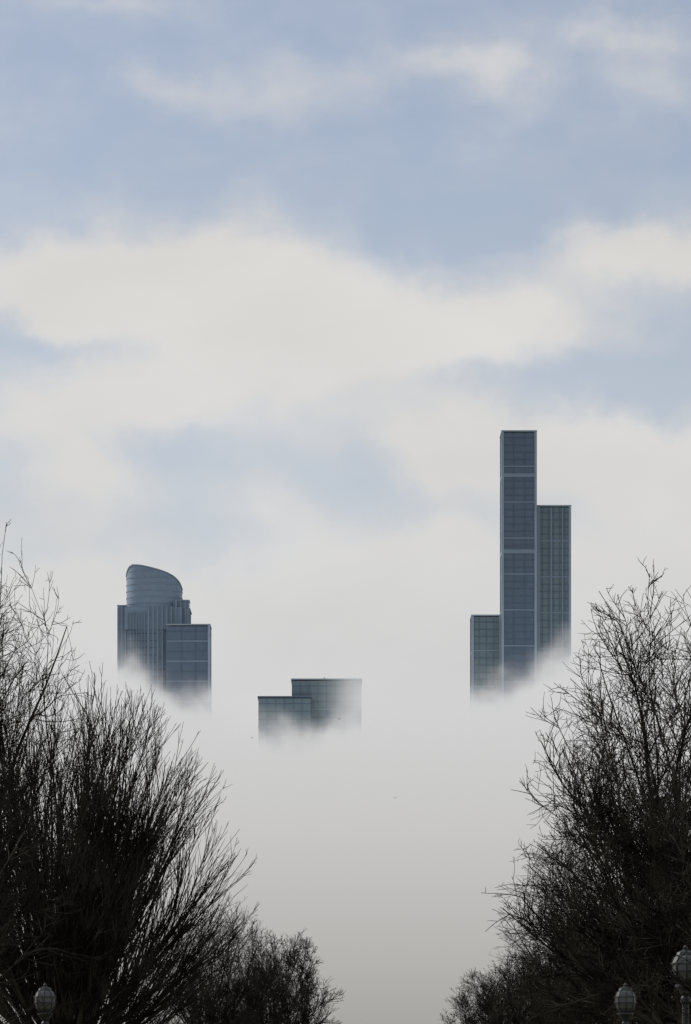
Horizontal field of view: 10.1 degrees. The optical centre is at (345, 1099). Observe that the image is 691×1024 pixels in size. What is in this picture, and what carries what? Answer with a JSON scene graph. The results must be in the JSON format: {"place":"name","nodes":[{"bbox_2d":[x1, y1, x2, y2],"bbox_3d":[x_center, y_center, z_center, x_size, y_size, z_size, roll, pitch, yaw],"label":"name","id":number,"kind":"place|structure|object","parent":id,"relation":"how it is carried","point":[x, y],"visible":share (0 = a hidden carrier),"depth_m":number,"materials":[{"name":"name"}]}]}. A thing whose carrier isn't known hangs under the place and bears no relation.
{"place":"outdoors","nodes":[
{"label":"outdoors","id":0,"kind":"place"},
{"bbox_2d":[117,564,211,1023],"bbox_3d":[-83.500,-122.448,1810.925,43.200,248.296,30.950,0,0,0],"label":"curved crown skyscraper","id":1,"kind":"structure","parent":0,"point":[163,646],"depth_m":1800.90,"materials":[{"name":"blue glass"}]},
{"bbox_2d":[0,0,690,1023],"label":"sky","id":2,"kind":"structure","parent":0,"point":[282,282],"materials":[{"name":"white"}]},
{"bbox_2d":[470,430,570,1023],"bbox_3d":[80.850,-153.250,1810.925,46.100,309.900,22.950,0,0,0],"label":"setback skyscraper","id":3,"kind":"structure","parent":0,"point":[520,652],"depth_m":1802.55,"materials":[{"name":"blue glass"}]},
{"label":"ground","id":4,"kind":"structure","parent":0,"visible":0},
{"bbox_2d":[34,983,55,1023],"bbox_3d":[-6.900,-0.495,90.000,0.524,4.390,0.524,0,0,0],"label":"street lamp","id":5,"kind":"object","parent":4,"relation":"on","point":[48,994],"visible":0.92,"depth_m":89.85,"materials":[{"name":"glass"}]},
{"bbox_2d":[0,812,92,1023],"bbox_3d":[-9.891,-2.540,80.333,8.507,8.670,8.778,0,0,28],"label":"bare tree","id":6,"kind":"object","parent":4,"relation":"on","point":[15,963],"visible":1,"depth_m":80.72,"materials":[{"name":"black plant"}]},
{"bbox_2d":[0,521,113,1006],"bbox_3d":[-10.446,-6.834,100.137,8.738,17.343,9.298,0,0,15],"label":"bare tree","id":7,"kind":"object","parent":4,"relation":"on","point":[6,873],"visible":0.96,"depth_m":99.81,"materials":[{"name":"black plant"}]},
{"bbox_2d":[0,763,223,1023],"bbox_3d":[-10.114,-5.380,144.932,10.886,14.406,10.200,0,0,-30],"label":"bare tree","id":8,"kind":"object","parent":4,"relation":"on","point":[148,957],"visible":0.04,"depth_m":144.12,"materials":[{"name":"black plant"}]},
{"bbox_2d":[0,659,258,1023],"bbox_3d":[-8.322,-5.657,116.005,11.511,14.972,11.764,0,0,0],"label":"bare tree","id":9,"kind":"object","parent":4,"relation":"on","point":[89,870],"visible":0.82,"depth_m":114.38,"materials":[{"name":"black plant"}]},
{"bbox_2d":[137,893,293,1023],"bbox_3d":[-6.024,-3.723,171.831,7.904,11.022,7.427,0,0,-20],"label":"bare tree","id":10,"kind":"object","parent":4,"relation":"on","point":[232,1004],"visible":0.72,"depth_m":171.35,"materials":[{"name":"black plant"}]},
{"bbox_2d":[220,919,344,1023],"bbox_3d":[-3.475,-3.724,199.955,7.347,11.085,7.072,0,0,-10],"label":"bare tree","id":11,"kind":"object","parent":4,"relation":"on","point":[303,993],"visible":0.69,"depth_m":199.25,"materials":[{"name":"black plant"}]},
{"bbox_2d":[258,698,310,1023],"bbox_3d":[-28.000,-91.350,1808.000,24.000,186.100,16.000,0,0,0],"label":"front block glass walls","id":12,"kind":"structure","parent":4,"relation":"on","point":[285,909],"depth_m":1800.00,"materials":[{"name":"grey glass"}]},
{"bbox_2d":[258,699,310,885],"bbox_3d":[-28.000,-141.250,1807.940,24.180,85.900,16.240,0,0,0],"label":"front block mullions","id":13,"kind":"object","parent":12,"relation":"attached to","point":[284,766],"visible":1,"depth_m":1799.87,"materials":[{"name":"grey metal"}]},
{"bbox_2d":[258,726,310,821],"bbox_3d":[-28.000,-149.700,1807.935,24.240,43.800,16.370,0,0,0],"label":"front block spandrels","id":14,"kind":"object","parent":12,"relation":"on","point":[284,789],"visible":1,"depth_m":1799.75,"materials":[{"name":"grey metal"}]},
{"bbox_2d":[258,696,311,698],"bbox_3d":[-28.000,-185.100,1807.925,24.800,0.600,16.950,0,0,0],"label":"front block frame","id":15,"kind":"object","parent":12,"relation":"attached to","point":[285,697],"visible":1,"depth_m":1800.13,"materials":[{"name":"grey metal"}]},
{"bbox_2d":[292,681,360,1023],"bbox_3d":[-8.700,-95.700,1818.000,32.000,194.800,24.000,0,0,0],"label":"skyscraper","id":16,"kind":"structure","parent":4,"relation":"on","point":[336,904],"depth_m":1806.00,"materials":[{"name":"grey glass"}]},
{"bbox_2d":[292,681,360,842],"bbox_3d":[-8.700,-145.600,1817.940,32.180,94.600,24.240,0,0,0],"label":"block mullions","id":17,"kind":"object","parent":16,"relation":"attached to","point":[300,693],"visible":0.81,"depth_m":1805.87,"materials":[{"name":"grey metal"}]},
{"bbox_2d":[291,679,361,685],"bbox_3d":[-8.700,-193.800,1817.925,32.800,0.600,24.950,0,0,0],"label":"block frame","id":18,"kind":"object","parent":16,"relation":"on","point":[327,680],"visible":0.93,"depth_m":1808.45,"materials":[{"name":"grey metal"}]},
{"bbox_2d":[311,709,361,835],"bbox_3d":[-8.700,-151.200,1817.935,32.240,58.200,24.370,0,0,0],"label":"block spandrels","id":19,"kind":"object","parent":16,"relation":"on","point":[337,771],"visible":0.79,"depth_m":1805.75,"materials":[{"name":"grey metal"}]},
{"bbox_2d":[439,966,526,1023],"bbox_3d":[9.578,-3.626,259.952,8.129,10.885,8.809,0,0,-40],"label":"bare tree","id":20,"kind":"object","parent":4,"relation":"on","point":[458,1004],"visible":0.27,"depth_m":259.88,"materials":[{"name":"black plant"}]},
{"bbox_2d":[458,937,580,1023],"bbox_3d":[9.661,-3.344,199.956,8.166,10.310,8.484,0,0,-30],"label":"bare tree","id":21,"kind":"object","parent":4,"relation":"on","point":[485,1005],"visible":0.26,"depth_m":199.18,"materials":[{"name":"black plant"}]},
{"bbox_2d":[490,868,635,1023],"bbox_3d":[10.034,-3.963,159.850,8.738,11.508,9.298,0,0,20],"label":"bare tree","id":22,"kind":"object","parent":4,"relation":"on","point":[558,1012],"visible":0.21,"depth_m":159.44,"materials":[{"name":"black plant"}]},
{"bbox_2d":[485,559,690,1023],"bbox_3d":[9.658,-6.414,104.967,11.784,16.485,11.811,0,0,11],"label":"bare tree","id":23,"kind":"object","parent":4,"relation":"on","point":[646,982],"visible":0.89,"depth_m":103.87,"materials":[{"name":"black plant"}]},
{"bbox_2d":[491,744,690,1023],"bbox_3d":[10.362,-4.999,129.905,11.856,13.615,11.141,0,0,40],"label":"bare tree","id":24,"kind":"object","parent":4,"relation":"on","point":[671,1001],"visible":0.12,"depth_m":129.25,"materials":[{"name":"black plant"}]},
{"bbox_2d":[614,983,636,1023],"bbox_3d":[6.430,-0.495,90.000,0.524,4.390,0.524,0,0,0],"label":"street lamp","id":25,"kind":"object","parent":4,"relation":"on","point":[625,1004],"visible":0.95,"depth_m":89.85,"materials":[{"name":"glass"}]},
{"bbox_2d":[572,783,690,1023],"bbox_3d":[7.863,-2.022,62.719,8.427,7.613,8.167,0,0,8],"label":"bare tree","id":26,"kind":"object","parent":4,"relation":"on","point":[670,921],"visible":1,"depth_m":62.64,"materials":[{"name":"black plant"}]},
{"bbox_2d":[670,945,690,1023],"bbox_3d":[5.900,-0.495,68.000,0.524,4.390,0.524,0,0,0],"label":"street lamp","id":27,"kind":"object","parent":4,"relation":"on","point":[684,967],"visible":0.71,"depth_m":67.87,"materials":[{"name":"glass"}]}
]}

